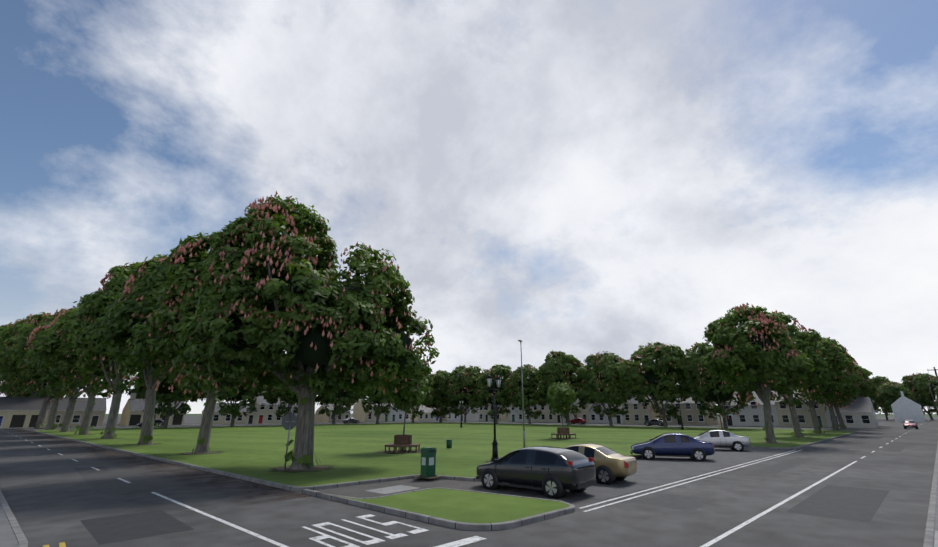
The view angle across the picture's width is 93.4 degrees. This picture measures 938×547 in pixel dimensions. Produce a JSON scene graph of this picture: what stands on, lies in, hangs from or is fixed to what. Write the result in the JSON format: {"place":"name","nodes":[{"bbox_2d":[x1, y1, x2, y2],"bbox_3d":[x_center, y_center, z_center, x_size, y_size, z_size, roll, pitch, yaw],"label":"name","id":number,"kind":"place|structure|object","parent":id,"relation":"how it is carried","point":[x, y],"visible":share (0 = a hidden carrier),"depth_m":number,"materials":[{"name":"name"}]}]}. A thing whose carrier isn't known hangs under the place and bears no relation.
{"place":"outdoors","nodes":[
{"label":"outdoors","id":0,"kind":"place"},
{"bbox_2d":[0,490,27,546],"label":"pavement","id":1,"kind":"structure","parent":0,"point":[12,534],"depth_m":10.08,"materials":[{"name":"concrete"}]},
{"bbox_2d":[0,420,875,428],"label":"pavement","id":2,"kind":"structure","parent":0,"point":[467,421],"depth_m":95.81,"materials":[{"name":"concrete"}]},
{"bbox_2d":[34,422,856,490],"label":"green lawn","id":3,"kind":"structure","parent":0,"point":[349,452],"depth_m":37.21,"materials":[{"name":"green plant"}]},
{"bbox_2d":[11,308,66,428],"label":"tree","id":4,"kind":"object","parent":3,"relation":"on","point":[43,319],"visible":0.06,"depth_m":79.19,"materials":[{"name":"green plant"}]},
{"bbox_2d":[34,304,104,431],"bbox_3d":[-57.223,13.291,64.297,11.309,18.661,11.513,3,-18,-9],"label":"tree","id":5,"kind":"object","parent":3,"relation":"on","point":[74,394],"visible":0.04,"depth_m":62.33,"materials":[{"name":"green plant"}]},
{"bbox_2d":[28,305,141,434],"bbox_3d":[-48.013,11.390,56.099,11.907,17.345,12.391,11,-21,-32],"label":"tree","id":6,"kind":"object","parent":3,"relation":"on","point":[46,346],"visible":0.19,"depth_m":53.01,"materials":[{"name":"green plant"}]},
{"bbox_2d":[67,261,160,438],"bbox_3d":[-37.190,7.847,48.446,10.253,19.509,11.499,5,-18,-17],"label":"tree","id":7,"kind":"object","parent":3,"relation":"on","point":[90,310],"visible":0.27,"depth_m":46.05,"materials":[{"name":"green plant"}]},
{"bbox_2d":[85,247,207,444],"bbox_3d":[-27.514,6.156,40.365,11.021,17.871,11.430,8,-19,-24],"label":"tree","id":8,"kind":"object","parent":3,"relation":"on","point":[115,325],"visible":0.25,"depth_m":37.22,"materials":[{"name":"green plant"}]},
{"bbox_2d":[126,231,252,453],"bbox_3d":[-17.788,4.424,31.096,9.434,15.568,9.604,15,-23,-40],"label":"tree","id":9,"kind":"object","parent":3,"relation":"on","point":[184,270],"visible":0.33,"depth_m":29.43,"materials":[{"name":"green plant"}]},
{"bbox_2d":[198,364,269,426],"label":"tree","id":10,"kind":"object","parent":3,"relation":"on","point":[243,397],"visible":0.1,"depth_m":85.15,"materials":[{"name":"green plant"}]},
{"bbox_2d":[177,191,439,469],"bbox_3d":[-7.876,2.697,23.444,9.902,14.256,11.862,-16,-24,42],"label":"horse chestnut tree","id":11,"kind":"object","parent":3,"relation":"on","point":[269,293],"visible":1,"depth_m":21.15,"materials":[{"name":"green plant"}]},
{"bbox_2d":[315,366,362,424],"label":"tree","id":12,"kind":"object","parent":3,"relation":"on","point":[337,398],"visible":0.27,"depth_m":100.82,"materials":[{"name":"green plant"}]},
{"bbox_2d":[382,371,429,451],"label":"young tree","id":13,"kind":"object","parent":3,"relation":"on","point":[405,402],"visible":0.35,"depth_m":30.85,"materials":[{"name":"green plant"}]},
{"bbox_2d":[423,371,456,421],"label":"tree","id":14,"kind":"object","parent":3,"relation":"on","point":[442,376],"visible":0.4,"depth_m":122.26,"materials":[{"name":"green plant"}]},
{"bbox_2d":[43,429,842,478],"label":"lawn wear patches","id":15,"kind":"object","parent":3,"relation":"on","point":[316,468],"visible":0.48,"depth_m":24.70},
{"bbox_2d":[282,412,297,470],"bbox_3d":[-8.548,7.885,20.848,0.084,2.600,0.739,-16,-24,42],"label":"stop sign","id":16,"kind":"object","parent":15,"relation":"on","point":[289,421],"visible":0.9,"depth_m":21.04,"materials":[{"name":"silver metal"}]},
{"bbox_2d":[385,434,419,452],"bbox_3d":[-4.572,11.722,30.505,2.554,1.090,2.471,-16,-24,42],"label":"bench","id":17,"kind":"object","parent":15,"relation":"on","point":[402,440],"visible":0.96,"depth_m":30.16,"materials":[{"name":"brown wood"}]},
{"bbox_2d":[419,447,436,476],"bbox_3d":[-1.730,7.990,18.744,0.520,1.135,0.520,15,-23,-38],"label":"litter bin","id":18,"kind":"object","parent":15,"relation":"on","point":[428,460],"visible":1,"depth_m":18.58,"materials":[{"name":"green"}]},
{"bbox_2d":[486,375,500,460],"bbox_3d":[1.447,8.095,25.055,0.480,4.730,1.394,-12,-21,32],"label":"ornate lamp post","id":19,"kind":"object","parent":15,"relation":"on","point":[494,443],"visible":0.94,"depth_m":25.06,"materials":[{"name":"black metal"}]},
{"bbox_2d":[551,427,575,438],"bbox_3d":[9.862,16.645,46.122,2.288,1.090,2.605,-16,-24,42],"label":"bench","id":20,"kind":"object","parent":15,"relation":"on","point":[561,431],"visible":0.88,"depth_m":45.82,"materials":[{"name":"brown wood"}]},
{"bbox_2d":[446,439,451,447],"bbox_3d":[-1.499,12.898,33.437,0.490,0.610,0.490,-16,-24,42],"label":"litter bin","id":21,"kind":"object","parent":3,"relation":"on","point":[448,443],"visible":1,"depth_m":33.30,"materials":[{"name":"green"}]},
{"bbox_2d":[459,400,462,427],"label":"ornate lamp post","id":22,"kind":"object","parent":3,"relation":"on","point":[460,401],"visible":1,"depth_m":80.72,"materials":[{"name":"black metal"}]},
{"bbox_2d":[518,340,525,446],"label":"tall light column","id":23,"kind":"structure","parent":3,"relation":"on","point":[524,444],"depth_m":35.03,"materials":[{"name":"silver metal"}]},
{"bbox_2d":[502,364,549,423],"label":"tree","id":24,"kind":"object","parent":3,"relation":"on","point":[530,383],"visible":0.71,"depth_m":103.03,"materials":[{"name":"green plant"}]},
{"bbox_2d":[533,350,588,424],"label":"tree","id":25,"kind":"object","parent":3,"relation":"on","point":[559,366],"visible":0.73,"depth_m":97.02,"materials":[{"name":"green plant"}]},
{"bbox_2d":[547,382,575,437],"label":"young tree","id":26,"kind":"object","parent":3,"relation":"on","point":[561,395],"visible":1,"depth_m":46.41,"materials":[{"name":"green plant"}]},
{"bbox_2d":[617,342,691,426],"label":"tree","id":27,"kind":"object","parent":3,"relation":"on","point":[661,376],"visible":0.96,"depth_m":82.78,"materials":[{"name":"green plant"}]},
{"bbox_2d":[676,396,683,429],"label":"ornate lamp post","id":28,"kind":"object","parent":3,"relation":"on","point":[682,427],"visible":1,"depth_m":69.69,"materials":[{"name":"black metal"}]},
{"bbox_2d":[678,342,754,428],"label":"tree","id":29,"kind":"object","parent":3,"relation":"on","point":[716,389],"visible":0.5,"depth_m":75.74,"materials":[{"name":"green plant"}]},
{"bbox_2d":[702,303,814,442],"bbox_3d":[27.002,9.057,41.626,8.798,13.032,8.483,10,-20,-29],"label":"tree","id":30,"kind":"object","parent":3,"relation":"on","point":[760,352],"visible":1,"depth_m":40.26,"materials":[{"name":"green plant"}]},
{"bbox_2d":[770,310,827,436],"bbox_3d":[36.675,11.347,51.051,7.953,14.336,8.919,0,-18,0],"label":"tree","id":31,"kind":"object","parent":3,"relation":"on","point":[805,339],"visible":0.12,"depth_m":49.38,"materials":[{"name":"green plant"}]},
{"bbox_2d":[793,339,850,432],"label":"tree","id":32,"kind":"object","parent":3,"relation":"on","point":[836,362],"visible":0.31,"depth_m":57.84,"materials":[{"name":"green plant"}]},
{"bbox_2d":[802,337,858,429],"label":"tree","id":33,"kind":"object","parent":3,"relation":"on","point":[850,386],"visible":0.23,"depth_m":67.43,"materials":[{"name":"green plant"}]},
{"bbox_2d":[850,357,871,396],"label":"tree","id":34,"kind":"object","parent":3,"relation":"on","point":[864,388],"visible":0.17,"depth_m":85.91,"materials":[{"name":"green plant"}]},
{"bbox_2d":[315,478,586,502],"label":"pavement","id":35,"kind":"structure","parent":0,"point":[379,489],"depth_m":16.27,"materials":[{"name":"concrete"}]},
{"bbox_2d":[0,415,937,546],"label":"road asphalt","id":36,"kind":"structure","parent":0,"point":[53,498],"depth_m":13.05,"materials":[{"name":"grey asphalt"}]},
{"bbox_2d":[4,379,46,396],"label":"tree","id":37,"kind":"object","parent":36,"relation":"on","point":[16,393],"visible":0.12,"depth_m":92.70,"materials":[{"name":"green plant"}]},
{"bbox_2d":[0,323,58,394],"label":"tree","id":38,"kind":"object","parent":36,"relation":"on","point":[3,376],"depth_m":93.36,"materials":[{"name":"green plant"}]},
{"bbox_2d":[43,542,65,546],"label":"yellow road markings","id":39,"kind":"object","parent":36,"relation":"on","point":[62,544],"visible":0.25,"depth_m":9.30,"materials":[{"name":"paint"}]},
{"bbox_2d":[136,419,163,426],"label":"car","id":40,"kind":"object","parent":36,"relation":"on","point":[160,422],"visible":0.54,"depth_m":85.64,"materials":[{"name":"black paint"}]},
{"bbox_2d":[127,374,186,402],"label":"tree","id":41,"kind":"object","parent":36,"relation":"on","point":[134,391],"visible":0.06,"depth_m":110.88,"materials":[{"name":"green plant"}]},
{"bbox_2d":[9,429,311,504],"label":"kerb","id":42,"kind":"structure","parent":36,"relation":"on","point":[260,486],"depth_m":20.01,"materials":[{"name":"grey concrete"}]},
{"bbox_2d":[135,362,206,427],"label":"tree","id":43,"kind":"object","parent":36,"relation":"on","point":[165,396],"visible":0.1,"depth_m":78.04,"materials":[{"name":"green plant"}]},
{"bbox_2d":[0,393,478,427],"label":"houses","id":44,"kind":"structure","parent":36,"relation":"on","point":[18,412],"depth_m":94.63,"materials":[{"name":"stone"}]},
{"bbox_2d":[263,368,317,417],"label":"tree","id":45,"kind":"object","parent":36,"relation":"on","point":[288,395],"visible":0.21,"depth_m":91.31,"materials":[{"name":"green plant"}]},
{"bbox_2d":[302,489,320,495],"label":"link kerb","id":46,"kind":"structure","parent":36,"relation":"on","point":[309,492],"depth_m":15.10,"materials":[{"name":"concrete"}]},
{"bbox_2d":[324,392,355,407],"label":"tree","id":47,"kind":"object","parent":36,"relation":"on","point":[347,403],"depth_m":149.61,"materials":[{"name":"green plant"}]},
{"bbox_2d":[342,418,359,423],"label":"car","id":48,"kind":"object","parent":36,"relation":"on","point":[348,420],"visible":0.98,"depth_m":114.71,"materials":[{"name":"grey paint"}]},
{"bbox_2d":[359,366,397,423],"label":"tree","id":49,"kind":"object","parent":36,"relation":"on","point":[379,399],"visible":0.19,"depth_m":106.59,"materials":[{"name":"green plant"}]},
{"bbox_2d":[399,371,433,422],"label":"tree","id":50,"kind":"object","parent":36,"relation":"on","point":[428,400],"visible":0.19,"depth_m":115.50,"materials":[{"name":"green plant"}]},
{"bbox_2d":[428,370,452,421],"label":"tree","id":51,"kind":"object","parent":36,"relation":"on","point":[444,400],"visible":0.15,"depth_m":123.44,"materials":[{"name":"green plant"}]},
{"bbox_2d":[316,487,574,530],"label":"island lawn","id":52,"kind":"structure","parent":36,"relation":"on","point":[460,509],"depth_m":12.47,"materials":[{"name":"green plant"}]},
{"bbox_2d":[445,365,481,422],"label":"tree","id":53,"kind":"object","parent":36,"relation":"on","point":[461,382],"visible":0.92,"depth_m":117.56,"materials":[{"name":"green plant"}]},
{"bbox_2d":[12,420,928,546],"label":"white road markings","id":54,"kind":"object","parent":36,"relation":"on","point":[465,541],"visible":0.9,"depth_m":10.95,"materials":[{"name":"paint"}]},
{"bbox_2d":[66,436,907,544],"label":"road patches","id":55,"kind":"object","parent":36,"relation":"on","point":[849,503],"visible":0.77,"depth_m":13.47,"materials":[{"name":"grey asphalt"}]},
{"bbox_2d":[474,364,514,422],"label":"tree","id":56,"kind":"object","parent":36,"relation":"on","point":[484,394],"visible":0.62,"depth_m":110.80,"materials":[{"name":"green plant"}]},
{"bbox_2d":[570,418,585,423],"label":"red car","id":57,"kind":"object","parent":36,"relation":"on","point":[578,421],"visible":0.88,"depth_m":106.13,"materials":[{"name":"red paint"}]},
{"bbox_2d":[575,351,632,425],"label":"tree","id":58,"kind":"object","parent":36,"relation":"on","point":[601,386],"visible":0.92,"depth_m":89.16,"materials":[{"name":"green plant"}]},
{"bbox_2d":[644,419,663,425],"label":"grey car","id":59,"kind":"object","parent":36,"relation":"on","point":[651,422],"visible":0.85,"depth_m":93.88,"materials":[{"name":"grey paint"}]},
{"bbox_2d":[817,351,863,428],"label":"tree","id":60,"kind":"object","parent":36,"relation":"on","point":[837,410],"depth_m":76.99,"materials":[{"name":"green plant"}]},
{"bbox_2d":[870,398,877,411],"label":"tree","id":61,"kind":"object","parent":36,"relation":"on","point":[875,405],"visible":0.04,"depth_m":167.84,"materials":[{"name":"green plant"}]},
{"bbox_2d":[871,376,892,419],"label":"tree","id":62,"kind":"object","parent":36,"relation":"on","point":[878,381],"visible":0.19,"depth_m":176.65,"materials":[{"name":"green plant"}]},
{"bbox_2d":[874,381,915,412],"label":"tree","id":63,"kind":"object","parent":36,"relation":"on","point":[889,393],"visible":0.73,"depth_m":149.37,"materials":[{"name":"green plant"}]},
{"bbox_2d":[901,420,917,428],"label":"red car","id":64,"kind":"object","parent":36,"relation":"on","point":[909,424],"visible":1,"depth_m":76.52,"materials":[{"name":"red paint"}]},
{"bbox_2d":[900,373,937,419],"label":"tree","id":65,"kind":"object","parent":36,"relation":"on","point":[915,384],"visible":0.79,"depth_m":166.33,"materials":[{"name":"green plant"}]},
{"bbox_2d":[933,386,937,405],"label":"tree","id":66,"kind":"object","parent":36,"relation":"on","point":[936,391],"visible":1,"depth_m":151.22,"materials":[{"name":"green plant"}]},
{"bbox_2d":[0,0,937,413],"label":"sky","id":67,"kind":"structure","parent":0,"point":[578,178],"materials":[{"name":"white"}]},
{"bbox_2d":[105,414,937,416],"bbox_3d":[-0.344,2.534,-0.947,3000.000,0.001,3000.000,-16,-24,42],"label":"ground","id":68,"kind":"structure","parent":0,"point":[877,415],"depth_m":454.76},
{"bbox_2d":[0,322,13,393],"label":"tree","id":69,"kind":"object","parent":68,"relation":"on","point":[2,327],"depth_m":122.05,"materials":[{"name":"green plant"}]},
{"bbox_2d":[0,335,16,392],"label":"tree","id":70,"kind":"object","parent":68,"relation":"on","point":[3,386],"depth_m":101.78,"materials":[{"name":"green plant"}]},
{"bbox_2d":[0,314,38,393],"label":"tree","id":71,"kind":"object","parent":68,"relation":"on","point":[12,329],"visible":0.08,"depth_m":113.74,"materials":[{"name":"green plant"}]},
{"bbox_2d":[0,323,47,396],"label":"tree","id":72,"kind":"object","parent":68,"relation":"on","point":[8,360],"visible":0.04,"depth_m":84.92,"materials":[{"name":"green plant"}]},
{"bbox_2d":[22,316,81,429],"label":"tree","id":73,"kind":"object","parent":68,"relation":"on","point":[32,371],"visible":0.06,"depth_m":70.40,"materials":[{"name":"green plant"}]},
{"bbox_2d":[840,365,878,403],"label":"tree","id":74,"kind":"object","parent":68,"relation":"on","point":[872,391],"visible":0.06,"depth_m":94.32,"materials":[{"name":"green plant"}]},
{"bbox_2d":[503,448,788,499],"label":"parking pavement","id":75,"kind":"structure","parent":0,"point":[657,470],"depth_m":21.76,"materials":[{"name":"grey asphalt"}]},
{"bbox_2d":[476,446,596,498],"bbox_3d":[2.303,7.124,16.137,4.370,1.541,2.130,-15,-23,39],"label":"black hatchback car","id":76,"kind":"object","parent":75,"relation":"on","point":[555,472],"visible":0.98,"depth_m":15.14,"materials":[{"name":"black paint"}]},
{"bbox_2d":[565,443,636,484],"bbox_3d":[4.770,8.014,18.825,4.372,1.456,1.988,-13,-22,35],"label":"car","id":77,"kind":"object","parent":75,"relation":"on","point":[611,466],"visible":0.44,"depth_m":17.50,"materials":[{"name":"beige paint"}]},
{"bbox_2d":[630,433,714,460],"bbox_3d":[12.264,10.522,26.917,4.642,1.546,2.112,-5,-18,16],"label":"blue sedan car","id":78,"kind":"object","parent":75,"relation":"on","point":[674,445],"visible":1,"depth_m":26.15,"materials":[{"name":"blue paint"}]},
{"bbox_2d":[692,429,750,450],"bbox_3d":[18.614,12.607,33.461,4.507,1.501,2.050,-6,-19,19],"label":"silver sedan","id":79,"kind":"object","parent":75,"relation":"on","point":[718,438],"visible":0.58,"depth_m":32.56,"materials":[{"name":"grey paint"}]},
{"bbox_2d":[439,390,878,428],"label":"houses","id":80,"kind":"structure","parent":0,"point":[859,412],"depth_m":97.69,"materials":[{"name":"stone"}]},
{"bbox_2d":[718,415,722,429],"bbox_3d":[21.365,13.193,37.351,0.200,2.400,1.600,-8,-19,23],"label":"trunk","id":81,"kind":"object","parent":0,"point":[720,422],"visible":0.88,"depth_m":37.06,"materials":[{"name":"brown wood"}]},
{"bbox_2d":[891,391,924,421],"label":"house","id":82,"kind":"structure","parent":0,"point":[904,407],"depth_m":135.87,"materials":[{"name":"paint"}]},
{"bbox_2d":[923,444,937,546],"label":"pavement","id":83,"kind":"structure","parent":0,"point":[931,536],"depth_m":11.45,"materials":[{"name":"concrete"}]},
{"bbox_2d":[925,384,937,414],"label":"utility pole","id":84,"kind":"object","parent":83,"relation":"on","point":[933,398],"visible":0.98,"depth_m":101.15,"materials":[{"name":"brown wood"}]}
]}

